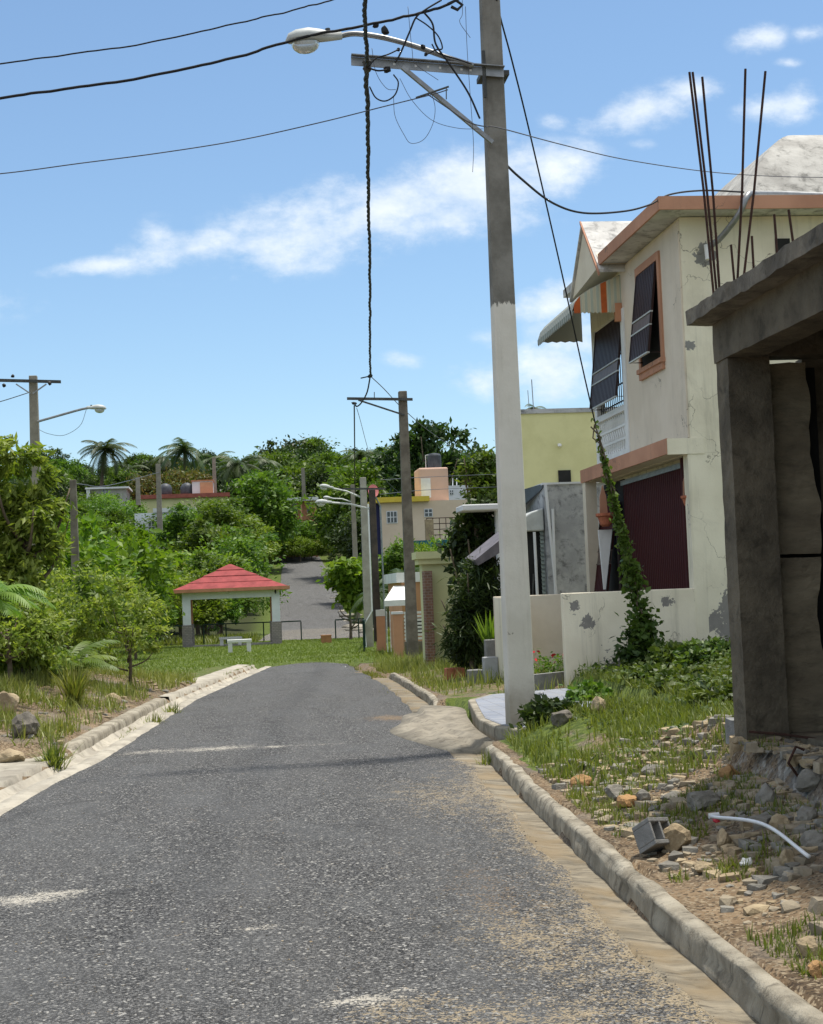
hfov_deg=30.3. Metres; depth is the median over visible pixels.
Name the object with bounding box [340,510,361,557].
leafy tree
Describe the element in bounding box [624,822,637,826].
rock
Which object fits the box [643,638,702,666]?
weed bush
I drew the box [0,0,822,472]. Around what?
sky
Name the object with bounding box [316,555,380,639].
leafy tree
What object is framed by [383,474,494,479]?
cable
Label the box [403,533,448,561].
leafy tree
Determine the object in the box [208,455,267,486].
palm tree
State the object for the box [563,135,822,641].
house
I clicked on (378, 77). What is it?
cable
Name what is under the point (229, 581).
pavilion
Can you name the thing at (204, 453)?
hill tree
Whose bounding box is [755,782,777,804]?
rock
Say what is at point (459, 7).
cable coil
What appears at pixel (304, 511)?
house
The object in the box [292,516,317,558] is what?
leafy tree
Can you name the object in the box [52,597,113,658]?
leafy shrub
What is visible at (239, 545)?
leafy tree
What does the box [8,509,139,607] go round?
leafy shrub
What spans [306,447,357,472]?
hill tree
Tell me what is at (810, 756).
rubble
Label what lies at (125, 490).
house
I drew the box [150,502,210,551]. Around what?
leafy tree
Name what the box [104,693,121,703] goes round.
rock
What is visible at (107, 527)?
leafy tree
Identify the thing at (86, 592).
leafy shrub
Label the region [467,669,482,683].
planter
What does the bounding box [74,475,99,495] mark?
hill tree
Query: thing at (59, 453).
hill tree
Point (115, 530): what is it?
leafy tree
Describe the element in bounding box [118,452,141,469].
hill tree
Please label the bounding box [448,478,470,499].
house
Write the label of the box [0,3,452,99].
cable
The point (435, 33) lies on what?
cable
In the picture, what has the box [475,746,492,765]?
grass tuft
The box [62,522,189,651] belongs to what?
leafy shrub
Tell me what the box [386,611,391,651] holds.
gate
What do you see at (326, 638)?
box
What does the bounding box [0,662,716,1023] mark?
road
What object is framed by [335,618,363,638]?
railing
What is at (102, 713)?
rubble
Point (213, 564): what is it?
leafy tree
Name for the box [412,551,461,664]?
boundary wall
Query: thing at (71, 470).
hill tree
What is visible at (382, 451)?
hill tree
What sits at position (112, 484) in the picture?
cable
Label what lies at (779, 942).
grass
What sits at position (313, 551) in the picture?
leafy tree
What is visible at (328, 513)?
hill tree
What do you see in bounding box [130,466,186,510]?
hill tree
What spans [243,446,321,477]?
hill tree
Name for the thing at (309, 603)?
road
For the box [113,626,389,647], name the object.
grass
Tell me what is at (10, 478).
hill tree
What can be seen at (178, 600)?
leafy tree
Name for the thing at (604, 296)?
awning
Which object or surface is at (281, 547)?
leafy tree
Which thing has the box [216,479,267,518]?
hill tree
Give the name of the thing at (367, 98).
cable
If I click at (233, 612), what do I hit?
leafy tree
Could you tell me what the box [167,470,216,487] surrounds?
hill tree
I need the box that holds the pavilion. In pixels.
[171,564,289,647]
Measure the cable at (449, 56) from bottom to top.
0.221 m
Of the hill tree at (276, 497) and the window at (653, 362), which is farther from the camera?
the hill tree at (276, 497)
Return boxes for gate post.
[391,611,403,657]
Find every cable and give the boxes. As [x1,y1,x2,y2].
[0,0,332,64]
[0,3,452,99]
[0,89,447,173]
[77,472,158,486]
[354,405,355,511]
[355,378,370,406]
[357,410,399,493]
[362,0,368,67]
[363,72,371,376]
[368,67,386,71]
[369,49,397,65]
[369,74,398,101]
[371,377,479,463]
[372,50,395,89]
[380,487,488,494]
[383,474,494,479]
[393,96,434,143]
[395,0,441,62]
[400,79,462,128]
[408,10,437,79]
[416,18,442,54]
[423,11,479,118]
[428,94,822,177]
[431,44,471,64]
[465,6,473,171]
[496,0,647,639]
[508,165,743,213]
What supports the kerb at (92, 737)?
on the ground at (692, 899)
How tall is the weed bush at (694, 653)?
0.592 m
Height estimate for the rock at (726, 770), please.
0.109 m
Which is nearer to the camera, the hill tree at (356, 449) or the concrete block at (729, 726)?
the concrete block at (729, 726)
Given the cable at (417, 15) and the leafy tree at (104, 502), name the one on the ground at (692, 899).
the leafy tree at (104, 502)
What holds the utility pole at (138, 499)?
on the ground at (692, 899)
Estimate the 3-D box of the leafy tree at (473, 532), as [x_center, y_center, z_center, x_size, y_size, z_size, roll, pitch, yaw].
[1.506,1.414,31.467,2.044,4.038,1.722,-3,-3,12]
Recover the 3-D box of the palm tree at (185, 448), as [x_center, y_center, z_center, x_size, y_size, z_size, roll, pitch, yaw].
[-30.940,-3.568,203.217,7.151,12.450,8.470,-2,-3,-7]
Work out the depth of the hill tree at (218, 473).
207.75 m
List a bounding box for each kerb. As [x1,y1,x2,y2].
[63,698,167,754]
[389,673,437,704]
[482,744,822,1023]
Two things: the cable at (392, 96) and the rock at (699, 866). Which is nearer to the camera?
the rock at (699, 866)
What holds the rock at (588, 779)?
on the ground at (692, 899)
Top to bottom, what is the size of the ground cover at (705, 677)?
0.726 m
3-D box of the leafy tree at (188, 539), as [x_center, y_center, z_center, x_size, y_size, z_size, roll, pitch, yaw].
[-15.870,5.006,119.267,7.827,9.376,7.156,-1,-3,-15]
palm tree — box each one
[77,438,137,485]
[110,461,149,482]
[146,450,188,475]
[152,437,204,473]
[196,451,234,470]
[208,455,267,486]
[253,457,282,470]
[338,449,375,464]
[348,584,388,632]
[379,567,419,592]
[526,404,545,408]
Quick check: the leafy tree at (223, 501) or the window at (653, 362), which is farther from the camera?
the leafy tree at (223, 501)
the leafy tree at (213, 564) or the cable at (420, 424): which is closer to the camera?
the cable at (420, 424)
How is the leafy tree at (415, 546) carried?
on the ground at (692, 899)
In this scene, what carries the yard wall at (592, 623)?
on the ground at (692, 899)
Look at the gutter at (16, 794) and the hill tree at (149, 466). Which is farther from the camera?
the hill tree at (149, 466)
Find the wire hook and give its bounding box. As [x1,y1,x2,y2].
[416,86,448,98]
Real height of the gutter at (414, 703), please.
0.150 m
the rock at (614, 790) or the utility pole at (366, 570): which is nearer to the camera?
the rock at (614, 790)
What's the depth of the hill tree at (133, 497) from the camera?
179.97 m
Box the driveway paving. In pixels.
[475,688,604,726]
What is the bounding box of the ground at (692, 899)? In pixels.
[0,531,822,1011]
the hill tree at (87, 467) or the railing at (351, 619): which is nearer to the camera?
the railing at (351, 619)
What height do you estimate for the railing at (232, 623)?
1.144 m
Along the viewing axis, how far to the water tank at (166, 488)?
171.76 m
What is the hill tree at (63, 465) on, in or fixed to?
on the ground at (692, 899)
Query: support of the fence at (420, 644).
on the ground at (692, 899)
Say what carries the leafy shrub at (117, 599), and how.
on the ground at (692, 899)
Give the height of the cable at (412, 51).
0.780 m
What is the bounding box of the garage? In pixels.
[685,69,822,757]
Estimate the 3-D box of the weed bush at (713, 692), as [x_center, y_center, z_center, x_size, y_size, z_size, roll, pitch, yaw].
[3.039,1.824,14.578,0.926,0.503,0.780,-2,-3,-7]
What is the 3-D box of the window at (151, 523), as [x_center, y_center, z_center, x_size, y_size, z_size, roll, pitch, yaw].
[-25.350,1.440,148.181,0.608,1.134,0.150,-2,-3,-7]
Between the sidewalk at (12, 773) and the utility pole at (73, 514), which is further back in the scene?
the utility pole at (73, 514)
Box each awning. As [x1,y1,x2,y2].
[465,531,498,564]
[537,275,621,345]
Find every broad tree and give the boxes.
[367,415,485,496]
[446,444,496,498]
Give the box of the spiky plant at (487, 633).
[472,612,494,643]
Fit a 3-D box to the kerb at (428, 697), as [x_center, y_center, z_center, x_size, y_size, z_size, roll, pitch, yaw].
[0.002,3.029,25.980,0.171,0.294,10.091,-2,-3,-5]
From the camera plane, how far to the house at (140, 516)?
148.18 m
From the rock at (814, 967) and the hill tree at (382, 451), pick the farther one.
the hill tree at (382, 451)
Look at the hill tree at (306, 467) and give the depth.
217.10 m
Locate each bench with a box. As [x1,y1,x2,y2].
[219,636,241,645]
[227,639,251,652]
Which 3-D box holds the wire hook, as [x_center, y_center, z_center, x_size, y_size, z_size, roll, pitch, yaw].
[0.215,-4.336,15.707,0.354,0.145,0.020,-2,-3,-7]
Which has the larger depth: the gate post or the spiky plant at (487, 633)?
the gate post
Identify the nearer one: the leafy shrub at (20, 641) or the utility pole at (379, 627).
the leafy shrub at (20, 641)
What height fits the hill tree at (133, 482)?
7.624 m
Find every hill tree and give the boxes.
[1,475,29,483]
[12,455,75,483]
[14,472,69,505]
[29,466,88,486]
[41,446,72,461]
[46,455,91,479]
[47,503,109,525]
[51,480,91,501]
[51,496,86,524]
[69,463,94,475]
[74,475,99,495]
[75,477,93,498]
[92,466,141,492]
[94,507,138,535]
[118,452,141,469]
[122,469,181,513]
[123,472,152,511]
[129,452,162,470]
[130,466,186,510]
[132,455,181,480]
[132,462,205,501]
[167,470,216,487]
[179,462,245,489]
[190,448,216,466]
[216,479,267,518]
[218,454,237,464]
[219,464,295,515]
[221,465,306,549]
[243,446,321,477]
[246,467,318,506]
[255,434,333,458]
[266,456,327,493]
[277,443,343,464]
[285,463,337,523]
[297,454,413,553]
[298,432,344,458]
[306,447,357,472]
[322,505,361,564]
[345,446,372,459]
[356,441,397,466]
[391,449,467,485]
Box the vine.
[591,418,668,663]
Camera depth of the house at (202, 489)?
170.47 m
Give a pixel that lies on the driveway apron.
(451, 728)
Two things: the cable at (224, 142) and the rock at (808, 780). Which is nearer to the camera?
the rock at (808, 780)
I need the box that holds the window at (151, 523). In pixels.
[148,521,154,532]
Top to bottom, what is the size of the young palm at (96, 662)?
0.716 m
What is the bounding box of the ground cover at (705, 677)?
[549,635,731,781]
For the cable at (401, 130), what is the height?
0.518 m
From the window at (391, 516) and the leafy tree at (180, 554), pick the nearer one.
the leafy tree at (180, 554)
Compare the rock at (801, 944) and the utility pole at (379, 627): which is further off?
the utility pole at (379, 627)
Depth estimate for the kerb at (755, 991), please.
6.89 m
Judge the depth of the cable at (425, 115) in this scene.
15.72 m
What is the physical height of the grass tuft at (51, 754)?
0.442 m
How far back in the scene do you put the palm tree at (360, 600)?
64.07 m
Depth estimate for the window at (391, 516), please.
118.70 m
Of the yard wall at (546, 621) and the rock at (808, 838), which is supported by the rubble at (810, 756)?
the rock at (808, 838)
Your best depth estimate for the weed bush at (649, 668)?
18.48 m
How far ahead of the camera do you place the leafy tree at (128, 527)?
128.14 m
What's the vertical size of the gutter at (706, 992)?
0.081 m
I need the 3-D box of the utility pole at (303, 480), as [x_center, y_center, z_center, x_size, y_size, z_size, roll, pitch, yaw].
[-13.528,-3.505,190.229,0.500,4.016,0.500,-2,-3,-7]
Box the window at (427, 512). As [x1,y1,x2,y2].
[424,509,432,516]
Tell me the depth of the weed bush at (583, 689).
18.76 m
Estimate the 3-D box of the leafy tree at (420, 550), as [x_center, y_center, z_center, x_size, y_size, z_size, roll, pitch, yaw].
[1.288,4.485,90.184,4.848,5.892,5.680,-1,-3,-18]
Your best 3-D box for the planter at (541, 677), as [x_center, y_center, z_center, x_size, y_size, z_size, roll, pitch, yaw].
[1.883,2.427,21.857,0.753,0.250,1.400,-2,-3,-7]
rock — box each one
[0,691,18,714]
[0,748,25,762]
[11,711,40,737]
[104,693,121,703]
[551,710,571,726]
[570,774,591,786]
[591,696,605,711]
[604,784,622,799]
[617,794,636,808]
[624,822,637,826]
[635,789,650,800]
[641,764,667,775]
[660,791,679,800]
[663,823,691,851]
[687,790,720,811]
[692,860,715,873]
[716,828,732,847]
[718,764,739,778]
[745,868,759,877]
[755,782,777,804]
[769,813,789,833]
[779,849,794,865]
[795,768,820,791]
[795,935,820,956]
[797,806,817,820]
[800,830,822,846]
[807,960,822,977]
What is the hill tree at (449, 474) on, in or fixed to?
on the ground at (692, 899)
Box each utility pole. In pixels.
[0,374,105,572]
[70,480,80,604]
[136,477,140,504]
[156,464,162,530]
[212,457,216,492]
[285,0,534,725]
[301,468,305,499]
[315,488,385,650]
[319,477,373,646]
[323,485,360,621]
[347,391,418,657]
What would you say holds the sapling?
on the ground at (692, 899)
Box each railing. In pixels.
[203,622,269,643]
[281,620,301,639]
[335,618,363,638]
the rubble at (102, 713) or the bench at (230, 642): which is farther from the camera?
the bench at (230, 642)
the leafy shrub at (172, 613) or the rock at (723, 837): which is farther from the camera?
the leafy shrub at (172, 613)
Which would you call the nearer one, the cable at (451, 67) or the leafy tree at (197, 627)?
the cable at (451, 67)
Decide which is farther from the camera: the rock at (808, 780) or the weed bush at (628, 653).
the weed bush at (628, 653)
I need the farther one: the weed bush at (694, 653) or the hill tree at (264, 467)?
the hill tree at (264, 467)
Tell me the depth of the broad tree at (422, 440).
161.25 m
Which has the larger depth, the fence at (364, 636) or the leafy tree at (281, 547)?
the leafy tree at (281, 547)
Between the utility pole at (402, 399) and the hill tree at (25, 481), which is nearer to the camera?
the utility pole at (402, 399)
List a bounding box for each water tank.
[161,483,171,493]
[180,483,191,493]
[425,453,440,467]
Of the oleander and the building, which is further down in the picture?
the oleander
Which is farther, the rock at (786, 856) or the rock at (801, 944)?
the rock at (786, 856)
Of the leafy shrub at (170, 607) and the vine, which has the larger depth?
the leafy shrub at (170, 607)
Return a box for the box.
[321,635,331,642]
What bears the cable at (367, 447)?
attached to the utility pole at (402, 399)
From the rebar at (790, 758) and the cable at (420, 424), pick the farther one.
the cable at (420, 424)
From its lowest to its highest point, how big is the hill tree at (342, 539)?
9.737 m
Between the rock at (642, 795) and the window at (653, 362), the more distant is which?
the window at (653, 362)
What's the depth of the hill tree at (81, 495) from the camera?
185.22 m
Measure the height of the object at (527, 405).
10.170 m
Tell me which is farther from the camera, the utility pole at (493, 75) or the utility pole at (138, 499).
the utility pole at (138, 499)
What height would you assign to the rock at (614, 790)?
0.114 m
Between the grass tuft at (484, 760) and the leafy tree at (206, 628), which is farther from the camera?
the leafy tree at (206, 628)
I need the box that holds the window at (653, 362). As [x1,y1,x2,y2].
[634,250,665,380]
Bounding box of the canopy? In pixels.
[456,504,500,587]
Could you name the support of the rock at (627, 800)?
on the ground at (692, 899)
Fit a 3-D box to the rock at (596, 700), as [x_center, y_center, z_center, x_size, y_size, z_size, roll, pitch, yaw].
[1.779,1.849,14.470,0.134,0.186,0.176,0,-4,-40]
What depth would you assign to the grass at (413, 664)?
27.55 m
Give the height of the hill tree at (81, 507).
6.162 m
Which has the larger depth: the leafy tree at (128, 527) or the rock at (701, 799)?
the leafy tree at (128, 527)
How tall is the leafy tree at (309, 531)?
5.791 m
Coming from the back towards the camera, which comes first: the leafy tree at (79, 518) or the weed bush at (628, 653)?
the leafy tree at (79, 518)
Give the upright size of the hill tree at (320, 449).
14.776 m
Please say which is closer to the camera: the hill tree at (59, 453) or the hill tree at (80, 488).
the hill tree at (80, 488)
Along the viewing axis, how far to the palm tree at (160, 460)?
209.61 m
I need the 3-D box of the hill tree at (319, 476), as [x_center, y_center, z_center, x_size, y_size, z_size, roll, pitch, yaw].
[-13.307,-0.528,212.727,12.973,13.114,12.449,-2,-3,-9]
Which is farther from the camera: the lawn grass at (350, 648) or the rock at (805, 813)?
the lawn grass at (350, 648)
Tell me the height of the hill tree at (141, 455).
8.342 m
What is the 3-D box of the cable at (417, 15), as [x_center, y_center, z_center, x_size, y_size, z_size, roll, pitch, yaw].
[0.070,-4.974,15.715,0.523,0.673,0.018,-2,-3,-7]
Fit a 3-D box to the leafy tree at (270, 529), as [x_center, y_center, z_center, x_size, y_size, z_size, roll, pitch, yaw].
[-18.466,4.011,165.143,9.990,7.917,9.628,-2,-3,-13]
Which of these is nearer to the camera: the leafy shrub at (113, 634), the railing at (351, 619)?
the leafy shrub at (113, 634)
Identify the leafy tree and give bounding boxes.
[0,431,79,677]
[64,512,110,528]
[77,494,137,525]
[78,491,123,504]
[80,510,142,540]
[82,525,128,543]
[91,523,123,546]
[92,490,148,519]
[129,496,269,551]
[131,552,189,635]
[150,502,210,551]
[151,531,292,634]
[157,566,196,635]
[160,546,262,635]
[163,546,242,570]
[164,516,230,628]
[168,495,245,511]
[171,566,231,636]
[172,512,282,561]
[176,549,263,633]
[191,521,254,559]
[193,599,229,634]
[195,558,247,634]
[212,598,251,633]
[214,509,269,550]
[218,523,269,577]
[236,514,286,556]
[268,545,283,562]
[273,533,302,560]
[282,536,316,561]
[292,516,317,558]
[295,519,317,558]
[302,541,323,559]
[315,538,334,560]
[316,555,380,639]
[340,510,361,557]
[359,536,419,627]
[378,542,403,610]
[399,541,435,552]
[401,538,455,571]
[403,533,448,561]
[436,489,497,595]
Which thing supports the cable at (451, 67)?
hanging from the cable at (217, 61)
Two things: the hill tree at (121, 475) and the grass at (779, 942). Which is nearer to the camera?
the grass at (779, 942)
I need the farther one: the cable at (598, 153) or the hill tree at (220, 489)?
the hill tree at (220, 489)
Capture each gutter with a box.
[0,666,270,815]
[373,678,428,712]
[449,752,759,1023]
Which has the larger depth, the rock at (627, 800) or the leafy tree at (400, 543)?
the leafy tree at (400, 543)
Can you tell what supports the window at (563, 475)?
in the building
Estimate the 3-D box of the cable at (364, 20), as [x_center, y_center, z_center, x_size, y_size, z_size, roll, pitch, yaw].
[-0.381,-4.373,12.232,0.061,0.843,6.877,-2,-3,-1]
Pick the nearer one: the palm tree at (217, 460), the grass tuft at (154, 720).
the grass tuft at (154, 720)
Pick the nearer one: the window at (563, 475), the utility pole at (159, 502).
the window at (563, 475)
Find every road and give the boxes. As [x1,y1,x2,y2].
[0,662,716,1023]
[259,556,362,640]
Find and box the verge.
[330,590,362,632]
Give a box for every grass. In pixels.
[0,660,197,746]
[63,636,419,676]
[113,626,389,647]
[113,671,239,738]
[339,660,447,694]
[364,645,614,695]
[500,645,733,798]
[563,724,822,979]
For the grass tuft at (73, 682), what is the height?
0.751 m
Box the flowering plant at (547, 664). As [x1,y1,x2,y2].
[533,648,563,672]
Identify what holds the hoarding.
on the ground at (692, 899)
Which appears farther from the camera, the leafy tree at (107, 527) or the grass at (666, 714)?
the leafy tree at (107, 527)
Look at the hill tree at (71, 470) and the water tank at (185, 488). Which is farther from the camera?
the hill tree at (71, 470)
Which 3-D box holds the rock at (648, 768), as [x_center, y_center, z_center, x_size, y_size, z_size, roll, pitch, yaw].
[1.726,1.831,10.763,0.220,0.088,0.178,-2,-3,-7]
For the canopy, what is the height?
3.534 m
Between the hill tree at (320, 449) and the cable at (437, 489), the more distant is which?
the hill tree at (320, 449)
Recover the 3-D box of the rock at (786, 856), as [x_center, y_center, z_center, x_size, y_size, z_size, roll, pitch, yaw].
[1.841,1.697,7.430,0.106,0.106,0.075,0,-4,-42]
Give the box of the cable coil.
[448,0,463,10]
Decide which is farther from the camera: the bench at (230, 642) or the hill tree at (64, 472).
the hill tree at (64, 472)
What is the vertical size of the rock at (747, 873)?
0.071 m
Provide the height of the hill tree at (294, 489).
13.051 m
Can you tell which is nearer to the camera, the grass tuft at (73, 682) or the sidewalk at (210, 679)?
the grass tuft at (73, 682)
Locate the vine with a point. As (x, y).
(633, 581)
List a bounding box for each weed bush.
[509,693,582,730]
[559,675,613,700]
[609,626,654,668]
[611,660,673,689]
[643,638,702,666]
[644,662,713,695]
[663,636,730,669]
[679,678,732,710]
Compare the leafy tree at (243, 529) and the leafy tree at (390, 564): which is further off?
the leafy tree at (243, 529)
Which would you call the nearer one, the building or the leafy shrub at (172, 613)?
the building
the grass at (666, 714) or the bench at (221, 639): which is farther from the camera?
the bench at (221, 639)
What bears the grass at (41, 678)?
on the ground at (692, 899)
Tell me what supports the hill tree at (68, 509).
on the ground at (692, 899)
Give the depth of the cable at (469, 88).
15.79 m
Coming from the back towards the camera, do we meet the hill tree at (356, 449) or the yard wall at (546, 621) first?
the hill tree at (356, 449)
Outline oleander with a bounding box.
[429,548,500,676]
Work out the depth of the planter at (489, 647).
24.12 m
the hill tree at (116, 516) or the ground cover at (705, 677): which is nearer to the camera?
the ground cover at (705, 677)
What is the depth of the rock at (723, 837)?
8.10 m
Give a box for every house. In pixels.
[85,486,132,512]
[134,507,195,548]
[140,480,229,512]
[278,497,317,557]
[367,467,497,606]
[383,572,421,651]
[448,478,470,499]
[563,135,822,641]
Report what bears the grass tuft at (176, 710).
on the ground at (692, 899)
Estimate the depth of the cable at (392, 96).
15.64 m
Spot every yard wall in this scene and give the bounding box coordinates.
[493,594,563,677]
[560,588,696,687]
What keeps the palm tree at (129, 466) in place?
on the ground at (692, 899)
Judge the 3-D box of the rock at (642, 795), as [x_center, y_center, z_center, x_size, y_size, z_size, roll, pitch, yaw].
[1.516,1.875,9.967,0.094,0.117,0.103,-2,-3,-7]
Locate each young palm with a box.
[0,581,56,618]
[1,640,120,677]
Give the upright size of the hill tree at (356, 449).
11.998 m
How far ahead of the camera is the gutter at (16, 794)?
16.71 m
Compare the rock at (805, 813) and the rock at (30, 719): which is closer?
the rock at (805, 813)
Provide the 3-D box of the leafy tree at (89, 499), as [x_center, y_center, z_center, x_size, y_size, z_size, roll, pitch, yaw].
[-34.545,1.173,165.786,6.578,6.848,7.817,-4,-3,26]
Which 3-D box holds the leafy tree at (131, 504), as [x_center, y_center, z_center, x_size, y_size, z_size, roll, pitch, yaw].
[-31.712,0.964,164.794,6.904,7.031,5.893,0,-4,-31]
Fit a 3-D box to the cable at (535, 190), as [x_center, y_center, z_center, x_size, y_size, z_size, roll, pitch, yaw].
[2.625,-4.196,19.463,0.762,1.263,7.621,-4,-4,32]
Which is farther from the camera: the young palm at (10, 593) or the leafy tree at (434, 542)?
the leafy tree at (434, 542)
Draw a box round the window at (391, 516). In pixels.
[386,511,397,523]
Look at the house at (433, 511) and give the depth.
119.10 m
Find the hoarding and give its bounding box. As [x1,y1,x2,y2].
[399,539,447,548]
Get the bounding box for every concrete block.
[632,817,669,853]
[725,717,734,743]
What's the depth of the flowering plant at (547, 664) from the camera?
22.16 m
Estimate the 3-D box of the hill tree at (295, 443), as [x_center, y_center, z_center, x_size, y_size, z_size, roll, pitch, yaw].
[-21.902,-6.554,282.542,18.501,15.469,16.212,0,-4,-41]
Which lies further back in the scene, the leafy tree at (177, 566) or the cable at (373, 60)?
the leafy tree at (177, 566)
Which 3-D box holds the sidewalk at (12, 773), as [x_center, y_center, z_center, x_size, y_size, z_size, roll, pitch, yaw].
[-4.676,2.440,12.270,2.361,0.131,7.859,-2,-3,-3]
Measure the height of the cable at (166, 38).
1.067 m
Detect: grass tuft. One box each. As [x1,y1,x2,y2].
[25,734,85,770]
[48,654,94,704]
[142,710,166,723]
[156,699,183,713]
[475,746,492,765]
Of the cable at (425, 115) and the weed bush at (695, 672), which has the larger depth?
the weed bush at (695, 672)
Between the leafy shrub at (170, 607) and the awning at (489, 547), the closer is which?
the awning at (489, 547)
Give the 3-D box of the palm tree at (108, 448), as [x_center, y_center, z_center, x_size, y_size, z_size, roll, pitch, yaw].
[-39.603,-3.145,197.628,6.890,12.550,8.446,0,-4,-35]
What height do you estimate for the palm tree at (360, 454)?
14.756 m
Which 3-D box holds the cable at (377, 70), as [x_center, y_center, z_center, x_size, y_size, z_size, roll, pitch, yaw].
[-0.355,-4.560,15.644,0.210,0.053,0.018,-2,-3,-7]
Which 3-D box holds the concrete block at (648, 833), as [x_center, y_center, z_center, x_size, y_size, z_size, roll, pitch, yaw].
[1.337,1.783,8.380,0.173,0.234,0.318,-4,-4,34]
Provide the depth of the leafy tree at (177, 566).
91.04 m
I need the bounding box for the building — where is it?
[521,379,615,488]
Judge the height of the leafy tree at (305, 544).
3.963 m
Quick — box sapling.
[71,575,172,685]
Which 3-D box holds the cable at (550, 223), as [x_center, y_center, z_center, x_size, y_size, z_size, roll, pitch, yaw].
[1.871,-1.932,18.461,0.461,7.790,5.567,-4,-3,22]
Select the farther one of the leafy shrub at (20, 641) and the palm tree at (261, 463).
the palm tree at (261, 463)
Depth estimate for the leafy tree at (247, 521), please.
161.46 m
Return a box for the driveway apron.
[390,705,493,753]
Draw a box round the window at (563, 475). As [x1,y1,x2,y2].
[558,470,570,481]
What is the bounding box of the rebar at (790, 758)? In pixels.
[787,746,804,776]
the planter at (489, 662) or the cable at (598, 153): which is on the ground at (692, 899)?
the planter at (489, 662)
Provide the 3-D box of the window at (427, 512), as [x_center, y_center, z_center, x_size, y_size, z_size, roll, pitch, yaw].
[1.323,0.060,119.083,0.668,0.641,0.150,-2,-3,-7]
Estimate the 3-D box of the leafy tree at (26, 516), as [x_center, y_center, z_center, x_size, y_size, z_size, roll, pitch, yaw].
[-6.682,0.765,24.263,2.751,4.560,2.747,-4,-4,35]
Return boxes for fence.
[113,625,182,647]
[362,619,365,651]
[404,611,422,654]
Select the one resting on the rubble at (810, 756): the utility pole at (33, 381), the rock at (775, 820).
the rock at (775, 820)
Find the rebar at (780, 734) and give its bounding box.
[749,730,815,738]
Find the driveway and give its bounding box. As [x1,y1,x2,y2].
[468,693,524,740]
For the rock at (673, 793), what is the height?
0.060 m
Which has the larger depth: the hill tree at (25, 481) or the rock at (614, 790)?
the hill tree at (25, 481)
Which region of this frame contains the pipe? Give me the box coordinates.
[708,812,810,858]
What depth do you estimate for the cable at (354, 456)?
48.83 m
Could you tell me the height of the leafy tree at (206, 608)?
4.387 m
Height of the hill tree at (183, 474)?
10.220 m
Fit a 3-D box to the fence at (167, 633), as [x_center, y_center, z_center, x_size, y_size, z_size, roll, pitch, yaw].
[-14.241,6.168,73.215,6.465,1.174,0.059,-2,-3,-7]
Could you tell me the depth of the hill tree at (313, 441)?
280.76 m
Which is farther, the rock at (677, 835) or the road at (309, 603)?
the road at (309, 603)
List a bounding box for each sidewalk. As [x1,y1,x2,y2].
[0,753,67,786]
[157,664,254,700]
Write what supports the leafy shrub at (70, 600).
on the ground at (692, 899)
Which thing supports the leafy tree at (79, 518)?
on the ground at (692, 899)
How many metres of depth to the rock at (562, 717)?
14.46 m
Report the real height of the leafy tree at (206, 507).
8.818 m
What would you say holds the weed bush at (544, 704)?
on the ground at (692, 899)
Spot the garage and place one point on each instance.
(760, 315)
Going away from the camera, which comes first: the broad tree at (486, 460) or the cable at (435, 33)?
the cable at (435, 33)
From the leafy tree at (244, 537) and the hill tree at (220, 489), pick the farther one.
the hill tree at (220, 489)
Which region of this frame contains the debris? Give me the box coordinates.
[740,857,751,865]
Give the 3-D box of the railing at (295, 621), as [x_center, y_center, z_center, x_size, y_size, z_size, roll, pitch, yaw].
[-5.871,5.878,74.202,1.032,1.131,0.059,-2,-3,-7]
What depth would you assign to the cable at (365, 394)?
40.12 m
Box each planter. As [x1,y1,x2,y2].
[444,667,464,679]
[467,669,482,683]
[482,656,498,681]
[484,639,495,656]
[534,671,563,690]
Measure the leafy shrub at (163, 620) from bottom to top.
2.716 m
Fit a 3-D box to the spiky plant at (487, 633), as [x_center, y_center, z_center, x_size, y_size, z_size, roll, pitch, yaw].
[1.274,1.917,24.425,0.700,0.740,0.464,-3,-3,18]
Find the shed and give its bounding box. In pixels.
[525,482,605,594]
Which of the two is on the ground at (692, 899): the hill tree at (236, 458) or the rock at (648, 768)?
the hill tree at (236, 458)
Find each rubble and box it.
[1,671,191,744]
[536,713,822,957]
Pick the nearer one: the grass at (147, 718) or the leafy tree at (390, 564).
the grass at (147, 718)
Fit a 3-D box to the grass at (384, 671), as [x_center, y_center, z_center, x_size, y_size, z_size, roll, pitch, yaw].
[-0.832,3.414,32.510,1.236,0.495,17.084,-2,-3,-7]
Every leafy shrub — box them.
[0,579,88,681]
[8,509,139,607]
[12,553,136,656]
[32,561,108,650]
[52,559,164,648]
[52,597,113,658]
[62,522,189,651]
[65,611,123,661]
[107,580,174,658]
[120,551,184,649]
[147,603,179,640]
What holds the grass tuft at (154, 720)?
on the ground at (692, 899)
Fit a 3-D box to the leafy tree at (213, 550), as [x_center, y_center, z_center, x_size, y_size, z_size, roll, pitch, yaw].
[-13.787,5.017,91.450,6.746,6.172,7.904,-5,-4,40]
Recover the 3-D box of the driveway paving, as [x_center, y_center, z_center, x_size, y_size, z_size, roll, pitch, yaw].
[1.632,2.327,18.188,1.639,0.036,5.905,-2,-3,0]

